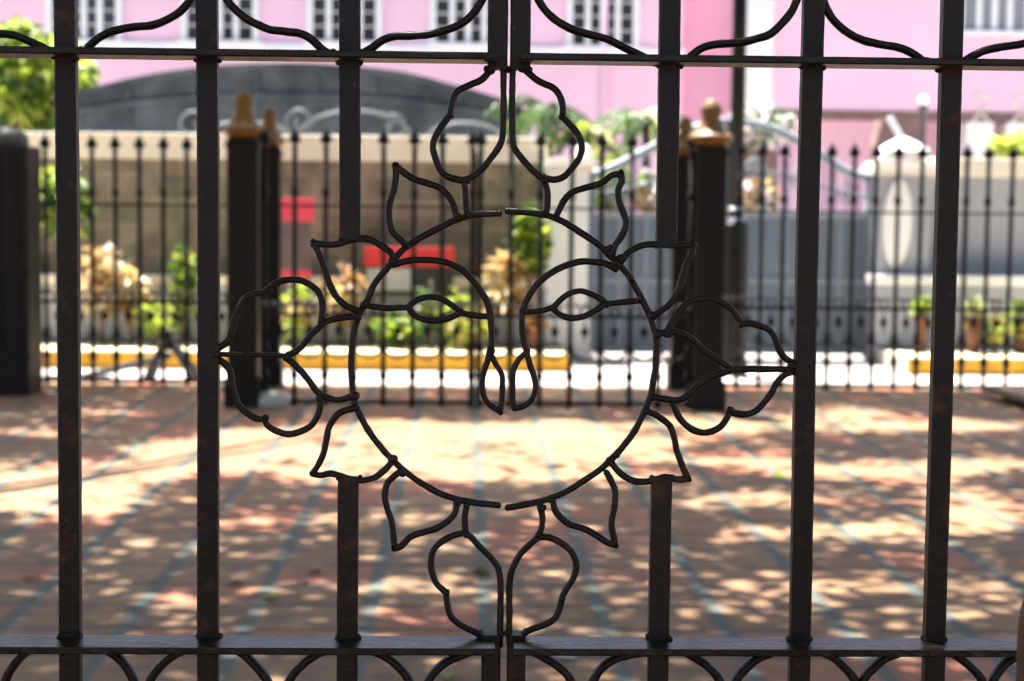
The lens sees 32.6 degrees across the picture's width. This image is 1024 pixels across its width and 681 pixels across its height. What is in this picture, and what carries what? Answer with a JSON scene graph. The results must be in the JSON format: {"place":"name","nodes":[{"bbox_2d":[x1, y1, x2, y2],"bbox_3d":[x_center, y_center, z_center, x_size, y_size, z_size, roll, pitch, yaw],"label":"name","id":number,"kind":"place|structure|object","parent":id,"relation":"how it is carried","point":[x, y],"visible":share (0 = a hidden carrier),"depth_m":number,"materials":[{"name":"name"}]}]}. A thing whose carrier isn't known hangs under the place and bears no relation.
{"place":"outdoors","nodes":[
{"label":"outdoors","id":0,"kind":"place"},
{"bbox_2d":[0,126,42,395],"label":"pier","id":1,"kind":"structure","parent":0,"point":[20,284],"depth_m":14.09,"materials":[{"name":"metal"}]},
{"bbox_2d":[42,343,563,355],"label":"pavement","id":2,"kind":"structure","parent":0,"point":[332,346],"depth_m":17.79,"materials":[{"name":"grey concrete"}]},
{"bbox_2d":[80,242,142,344],"bbox_3d":[-4.089,-0.467,17.598,0.728,1.057,0.740,0,4,-2],"label":"croton","id":3,"kind":"object","parent":2,"relation":"on","point":[101,263],"visible":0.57,"depth_m":17.53,"materials":[{"name":"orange plant"}]},
{"bbox_2d":[103,257,154,345],"bbox_3d":[-3.794,-0.384,17.530,0.578,0.902,0.528,3,5,33],"label":"ti plant","id":4,"kind":"object","parent":2,"relation":"on","point":[129,276],"visible":0.68,"depth_m":17.49,"materials":[{"name":"beige plant"}]},
{"bbox_2d":[131,304,176,345],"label":"plant","id":5,"kind":"object","parent":2,"relation":"on","point":[156,310],"visible":0.66,"depth_m":17.38,"materials":[{"name":"green plant"}]},
{"bbox_2d":[166,243,196,345],"bbox_3d":[-3.315,-0.459,17.625,0.373,1.053,0.424,0,4,-2],"label":"shrub","id":6,"kind":"object","parent":2,"relation":"on","point":[178,280],"visible":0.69,"depth_m":17.59,"materials":[{"name":"green plant"}]},
{"bbox_2d":[282,284,316,341],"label":"strappy plant","id":7,"kind":"object","parent":2,"relation":"on","point":[303,294],"visible":0.46,"depth_m":17.44,"materials":[{"name":"green plant"}]},
{"bbox_2d":[42,340,561,346],"bbox_3d":[-19.983,-0.132,17.695,40.995,0.018,0.490,0,4,-2],"label":"planting bed","id":8,"kind":"object","parent":2,"relation":"on","point":[346,343],"visible":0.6,"depth_m":17.98,"materials":[{"name":"plant"}]},
{"bbox_2d":[282,197,313,342],"bbox_3d":[-2.213,-0.708,17.912,0.374,1.506,0.100,0,4,-2],"label":"signboard","id":9,"kind":"object","parent":8,"relation":"on","point":[304,247],"visible":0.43,"depth_m":17.85,"materials":[{"name":"paint"}]},
{"bbox_2d":[364,247,454,343],"bbox_3d":[-1.053,-0.453,17.959,0.925,1.013,0.105,0,4,-2],"label":"signboard","id":10,"kind":"object","parent":8,"relation":"on","point":[398,281],"visible":0.65,"depth_m":17.90,"materials":[{"name":"red paint"}]},
{"bbox_2d":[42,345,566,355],"bbox_3d":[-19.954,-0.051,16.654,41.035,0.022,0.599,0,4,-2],"label":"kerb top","id":11,"kind":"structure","parent":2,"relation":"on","point":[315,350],"depth_m":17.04,"materials":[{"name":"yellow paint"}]},
{"bbox_2d":[526,314,551,349],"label":"potted plant","id":12,"kind":"object","parent":11,"relation":"on","point":[531,324],"visible":0.58,"depth_m":17.34,"materials":[{"name":"brown ceramic"}]},
{"bbox_2d":[314,261,373,346],"bbox_3d":[-1.709,-0.367,17.701,0.651,0.886,0.647,0,4,-2],"label":"strappy plant","id":13,"kind":"object","parent":2,"relation":"on","point":[343,291],"visible":0.48,"depth_m":17.66,"materials":[{"name":"beige plant"}]},
{"bbox_2d":[367,311,424,347],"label":"plant","id":14,"kind":"object","parent":2,"relation":"on","point":[404,325],"visible":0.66,"depth_m":17.37,"materials":[{"name":"green plant"}]},
{"bbox_2d":[415,279,438,347],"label":"spiky plant","id":15,"kind":"object","parent":2,"relation":"on","point":[433,327],"visible":0.52,"depth_m":17.44,"materials":[{"name":"green plant"}]},
{"bbox_2d":[444,286,475,348],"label":"spiky plant","id":16,"kind":"object","parent":2,"relation":"on","point":[462,297],"visible":0.34,"depth_m":17.44,"materials":[{"name":"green plant"}]},
{"bbox_2d":[444,305,488,349],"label":"plant","id":17,"kind":"object","parent":2,"relation":"on","point":[463,336],"visible":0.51,"depth_m":17.31,"materials":[{"name":"green plant"}]},
{"bbox_2d":[476,249,544,344],"bbox_3d":[-0.071,-0.420,17.720,0.764,1.023,0.816,3,5,34],"label":"ti plant","id":18,"kind":"object","parent":2,"relation":"on","point":[496,290],"visible":0.59,"depth_m":17.63,"materials":[{"name":"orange plant"}]},
{"bbox_2d":[502,200,554,344],"bbox_3d":[0.155,-0.669,17.794,0.567,1.516,0.586,0,4,-2],"label":"shrub","id":19,"kind":"object","parent":2,"relation":"on","point":[526,241],"visible":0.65,"depth_m":17.66,"materials":[{"name":"green plant"}]},
{"bbox_2d":[0,382,1023,680],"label":"courtyard paving","id":20,"kind":"structure","parent":0,"point":[730,522],"depth_m":8.53,"materials":[{"name":"brick"}]},
{"bbox_2d":[20,574,38,577],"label":"fallen leaf","id":21,"kind":"object","parent":20,"relation":"on","point":[28,575],"visible":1,"depth_m":7.12,"materials":[{"name":"brown plant"}]},
{"bbox_2d":[83,575,95,579],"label":"fallen leaf","id":22,"kind":"object","parent":20,"relation":"on","point":[92,576],"visible":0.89,"depth_m":7.13,"materials":[{"name":"beige plant"}]},
{"bbox_2d":[39,132,226,384],"bbox_3d":[-4.115,-0.708,15.084,4.038,2.170,0.119,0,4,-2],"label":"spear fence","id":23,"kind":"object","parent":20,"relation":"on","point":[115,145],"visible":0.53,"depth_m":15.10,"materials":[{"name":"metal"}]},
{"bbox_2d":[225,580,242,583],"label":"fallen leaf","id":24,"kind":"object","parent":20,"relation":"on","point":[236,581],"visible":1,"depth_m":7.05,"materials":[{"name":"brown plant"}]},
{"bbox_2d":[0,0,507,680],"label":"gate leaf","id":25,"kind":"object","parent":20,"relation":"on","point":[208,644],"visible":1,"depth_m":2.20,"materials":[{"name":"metal"}]},
{"bbox_2d":[221,90,290,407],"bbox_3d":[-1.980,-0.707,13.535,0.529,2.443,0.336,0,4,-2],"label":"gate post","id":26,"kind":"object","parent":20,"relation":"on","point":[243,129],"visible":0.97,"depth_m":13.42,"materials":[{"name":"metal"}]},
{"bbox_2d":[259,125,476,406],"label":"iron gate","id":27,"kind":"structure","parent":26,"relation":"attached to","point":[265,139],"depth_m":13.56,"materials":[{"name":"black metal"}]},
{"bbox_2d":[260,594,276,597],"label":"fallen leaf","id":28,"kind":"object","parent":20,"relation":"on","point":[271,595],"visible":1,"depth_m":6.81,"materials":[{"name":"green plant"}]},
{"bbox_2d":[257,107,285,386],"bbox_3d":[-2.100,-0.806,15.130,0.280,2.411,0.280,0,4,-2],"label":"gate post","id":29,"kind":"object","parent":20,"relation":"on","point":[276,367],"visible":0.66,"depth_m":15.03,"materials":[{"name":"metal"}]},
{"bbox_2d":[441,671,454,678],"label":"fallen leaf","id":30,"kind":"object","parent":20,"relation":"on","point":[447,675],"visible":1,"depth_m":5.68,"materials":[{"name":"green plant"}]},
{"bbox_2d":[473,566,489,573],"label":"fallen leaf","id":31,"kind":"object","parent":20,"relation":"on","point":[481,569],"visible":1,"depth_m":7.33,"materials":[{"name":"brown plant"}]},
{"bbox_2d":[555,656,575,658],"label":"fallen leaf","id":32,"kind":"object","parent":20,"relation":"on","point":[571,657],"visible":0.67,"depth_m":5.93,"materials":[{"name":"grey plant"}]},
{"bbox_2d":[665,116,692,389],"bbox_3d":[1.490,-0.757,15.231,0.280,2.373,0.280,0,4,-2],"label":"gate post","id":33,"kind":"object","parent":20,"relation":"on","point":[675,373],"visible":0.45,"depth_m":15.13,"materials":[{"name":"metal"}]},
{"bbox_2d":[688,99,733,410],"bbox_3d":[1.533,-0.663,13.634,0.356,2.415,0.356,0,4,-2],"label":"gate post","id":34,"kind":"object","parent":20,"relation":"on","point":[711,137],"visible":0.9,"depth_m":13.52,"materials":[{"name":"metal"}]},
{"bbox_2d":[475,128,696,408],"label":"iron gate","id":35,"kind":"structure","parent":34,"relation":"attached to","point":[632,143],"depth_m":13.61,"materials":[{"name":"black metal"}]},
{"bbox_2d":[503,0,1023,680],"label":"gate leaf","id":36,"kind":"object","parent":20,"relation":"on","point":[933,646],"visible":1,"depth_m":2.21,"materials":[{"name":"metal"}]},
{"bbox_2d":[773,471,785,475],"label":"fallen leaf","id":37,"kind":"object","parent":20,"relation":"on","point":[778,473],"visible":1,"depth_m":10.18,"materials":[{"name":"plant"}]},
{"bbox_2d":[725,141,1023,390],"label":"spear fence","id":38,"kind":"object","parent":20,"relation":"on","point":[898,153],"visible":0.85,"depth_m":15.28,"materials":[{"name":"metal"}]},
{"bbox_2d":[981,385,1023,401],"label":"plank","id":39,"kind":"object","parent":20,"relation":"on","point":[1014,393],"visible":1,"depth_m":14.46,"materials":[{"name":"grey wood"}]},
{"bbox_2d":[1016,597,1023,680],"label":"wooden post","id":40,"kind":"object","parent":20,"relation":"on","point":[1020,658],"visible":1,"depth_m":1.63,"materials":[{"name":"brown wood"}]},
{"bbox_2d":[0,0,1023,213],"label":"house","id":41,"kind":"structure","parent":0,"point":[856,103],"depth_m":31.73,"materials":[{"name":"pink paint"}]},
{"bbox_2d":[45,0,124,43],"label":"window","id":42,"kind":"structure","parent":41,"relation":"in","point":[94,16],"depth_m":31.62,"materials":[{"name":"white paint"}]},
{"bbox_2d":[176,0,261,44],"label":"window","id":43,"kind":"structure","parent":41,"relation":"in","point":[232,30],"depth_m":31.69,"materials":[{"name":"white paint"}]},
{"bbox_2d":[302,0,384,45],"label":"window","id":44,"kind":"structure","parent":41,"relation":"in","point":[322,16],"depth_m":31.75,"materials":[{"name":"white paint"}]},
{"bbox_2d":[426,0,509,47],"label":"window","id":45,"kind":"structure","parent":41,"relation":"in","point":[443,13],"depth_m":31.81,"materials":[{"name":"white paint"}]},
{"bbox_2d":[563,0,642,49],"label":"window","id":46,"kind":"structure","parent":41,"relation":"in","point":[623,15],"depth_m":31.88,"materials":[{"name":"white paint"}]},
{"bbox_2d":[963,0,1023,35],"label":"window","id":47,"kind":"structure","parent":41,"relation":"in","point":[980,16],"depth_m":30.68,"materials":[{"name":"white paint"}]},
{"bbox_2d":[42,356,1023,388],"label":"road","id":48,"kind":"structure","parent":0,"point":[584,373],"depth_m":16.50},
{"bbox_2d":[41,161,96,298],"bbox_3d":[-4.215,-0.696,16.357,0.701,2.002,0.706,2,4,24],"label":"vine","id":49,"kind":"object","parent":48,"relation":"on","point":[84,185],"visible":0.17,"depth_m":16.28,"materials":[{"name":"green plant"}]},
{"bbox_2d":[84,329,196,378],"bbox_3d":[-3.297,0.135,15.566,1.056,0.474,0.385,0,4,-2],"label":"trestle","id":50,"kind":"object","parent":48,"relation":"on","point":[154,360],"visible":0.6,"depth_m":15.53,"materials":[{"name":"grey"}]},
{"bbox_2d":[24,132,546,343],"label":"stone wall","id":51,"kind":"structure","parent":48,"relation":"on","point":[399,151],"depth_m":18.31,"materials":[{"name":"beige paint"}]},
{"bbox_2d":[170,108,507,136],"bbox_3d":[-1.799,-2.295,18.491,3.601,0.311,0.030,0,4,-2],"label":"scroll cresting","id":52,"kind":"object","parent":51,"relation":"on","point":[303,127],"visible":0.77,"depth_m":18.48,"materials":[{"name":"grey paint"}]},
{"bbox_2d":[42,352,566,371],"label":"kerb","id":53,"kind":"structure","parent":48,"relation":"on","point":[104,360],"depth_m":16.88,"materials":[{"name":"yellow paint"}]},
{"bbox_2d":[543,145,592,359],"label":"gate pier","id":54,"kind":"structure","parent":48,"relation":"on","point":[557,285],"depth_m":18.21,"materials":[{"name":"paint"}]},
{"bbox_2d":[587,117,729,354],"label":"steel gate","id":55,"kind":"structure","parent":48,"relation":"on","point":[615,286],"depth_m":18.56,"materials":[{"name":"grey metal"}]},
{"bbox_2d":[723,0,754,374],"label":"lamp column","id":56,"kind":"structure","parent":48,"relation":"on","point":[738,88],"depth_m":16.59,"materials":[{"name":"metal"}]},
{"bbox_2d":[728,117,870,357],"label":"steel gate","id":57,"kind":"structure","parent":48,"relation":"on","point":[840,254],"depth_m":18.61,"materials":[{"name":"grey metal"}]},
{"bbox_2d":[861,137,935,359],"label":"gate pier","id":58,"kind":"structure","parent":48,"relation":"on","point":[908,223],"depth_m":18.27,"materials":[{"name":"grey paint"}]},
{"bbox_2d":[865,158,1023,350],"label":"garden wall","id":59,"kind":"structure","parent":48,"relation":"on","point":[999,224],"depth_m":18.52,"materials":[{"name":"grey paint"}]},
{"bbox_2d":[907,359,1023,374],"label":"kerb","id":60,"kind":"structure","parent":48,"relation":"on","point":[993,367],"depth_m":17.04,"materials":[{"name":"yellow paint"}]},
{"bbox_2d":[590,355,860,357],"bbox_3d":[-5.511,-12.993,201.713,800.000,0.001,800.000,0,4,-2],"label":"ground","id":61,"kind":"structure","parent":0,"point":[746,356],"depth_m":19.18,"materials":[{"name":"concrete"}]},
{"bbox_2d":[592,352,860,356],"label":"garden ground","id":62,"kind":"structure","parent":0,"point":[830,355],"depth_m":19.11,"materials":[{"name":"brown soil"}]},
{"bbox_2d":[0,14,102,131],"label":"garden tree","id":63,"kind":"object","parent":62,"relation":"on","point":[29,107],"visible":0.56,"depth_m":23.32,"materials":[{"name":"green plant"}]},
{"bbox_2d":[79,63,522,137],"bbox_3d":[-2.845,-1.970,24.503,5.810,3.367,5.100,0,4,-2],"label":"arched canopy","id":64,"kind":"object","parent":62,"relation":"on","point":[160,102],"visible":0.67,"depth_m":21.95,"materials":[{"name":"metal"}]},
{"bbox_2d":[484,94,610,157],"bbox_3d":[0.407,-1.455,20.972,1.523,2.956,1.509,0,4,-2],"label":"palm","id":65,"kind":"object","parent":62,"relation":"on","point":[543,116],"visible":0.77,"depth_m":20.53,"materials":[{"name":"green plant"}]},
{"bbox_2d":[547,120,625,159],"bbox_3d":[0.854,-1.286,20.794,0.975,2.653,0.987,0,4,-2],"label":"palm","id":66,"kind":"object","parent":62,"relation":"on","point":[594,127],"visible":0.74,"depth_m":20.53,"materials":[{"name":"green plant"}]},
{"bbox_2d":[589,153,635,212],"bbox_3d":[1.083,-1.047,20.214,0.781,2.245,0.783,0,4,-2],"label":"shrub","id":67,"kind":"object","parent":62,"relation":"on","point":[610,159],"visible":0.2,"depth_m":20.14,"materials":[{"name":"green plant"}]},
{"bbox_2d":[590,107,681,212],"bbox_3d":[1.602,-1.392,21.201,1.386,2.821,1.376,0,4,-2],"label":"palm","id":68,"kind":"object","parent":62,"relation":"on","point":[644,124],"visible":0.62,"depth_m":20.96,"materials":[{"name":"green plant"}]},
{"bbox_2d":[626,168,655,212],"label":"shrub","id":69,"kind":"object","parent":62,"relation":"on","point":[642,190],"visible":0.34,"depth_m":20.17,"materials":[{"name":"beige plant"}]},
{"bbox_2d":[724,101,796,212],"bbox_3d":[3.140,-1.545,22.217,0.947,2.992,0.977,0,4,-2],"label":"bougainvillea","id":70,"kind":"object","parent":62,"relation":"on","point":[778,121],"visible":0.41,"depth_m":22.04,"materials":[{"name":"white plant"}]},
{"bbox_2d":[743,137,779,212],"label":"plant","id":71,"kind":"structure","parent":62,"relation":"on","point":[771,165],"depth_m":23.69,"materials":[{"name":"green plant"}]},
{"bbox_2d":[743,173,781,212],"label":"bougainvillea","id":72,"kind":"object","parent":62,"relation":"on","point":[748,192],"visible":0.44,"depth_m":20.48,"materials":[{"name":"beige plant"}]},
{"bbox_2d":[867,113,926,161],"bbox_3d":[5.584,-1.784,25.499,0.740,3.028,0.600,0,4,-2],"label":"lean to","id":73,"kind":"object","parent":62,"relation":"on","point":[887,130],"visible":0.38,"depth_m":25.21,"materials":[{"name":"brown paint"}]},
{"bbox_2d":[918,96,928,161],"bbox_3d":[4.592,-1.305,19.689,0.136,2.883,0.140,0,4,-2],"label":"globe lamp","id":74,"kind":"object","parent":62,"relation":"on","point":[923,102],"visible":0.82,"depth_m":19.58,"materials":[{"name":"grey glass"}]},
{"bbox_2d":[984,130,1023,158],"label":"shrub","id":75,"kind":"object","parent":62,"relation":"on","point":[1002,146],"visible":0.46,"depth_m":19.73,"materials":[{"name":"green plant"}]},
{"bbox_2d":[875,349,1013,373],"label":"pavement","id":76,"kind":"structure","parent":0,"point":[882,357],"depth_m":17.89,"materials":[{"name":"white concrete"}]},
{"bbox_2d":[880,347,1013,350],"bbox_3d":[21.646,0.217,18.855,35.632,0.018,0.490,0,4,-2],"label":"planting bed","id":77,"kind":"object","parent":76,"relation":"on","point":[912,348],"visible":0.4,"depth_m":18.14,"materials":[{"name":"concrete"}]},
{"bbox_2d":[896,352,1023,359],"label":"kerb top","id":78,"kind":"structure","parent":76,"relation":"on","point":[978,356],"depth_m":17.20,"materials":[{"name":"white paint"}]},
{"bbox_2d":[908,294,931,352],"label":"potted plant","id":79,"kind":"object","parent":78,"relation":"on","point":[923,329],"visible":0.43,"depth_m":17.50,"materials":[{"name":"ceramic"}]},
{"bbox_2d":[965,295,989,353],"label":"potted plant","id":80,"kind":"object","parent":78,"relation":"on","point":[974,339],"visible":0.53,"depth_m":17.52,"materials":[{"name":"ceramic"}]},
{"bbox_2d":[965,313,1023,352],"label":"plant","id":81,"kind":"object","parent":78,"relation":"on","point":[997,337],"visible":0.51,"depth_m":17.54,"materials":[{"name":"green plant"}]},
{"bbox_2d":[1010,297,1023,353],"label":"potted plant","id":82,"kind":"object","parent":78,"relation":"on","point":[1018,341],"visible":0.4,"depth_m":17.53,"materials":[{"name":"ceramic"}]}
]}

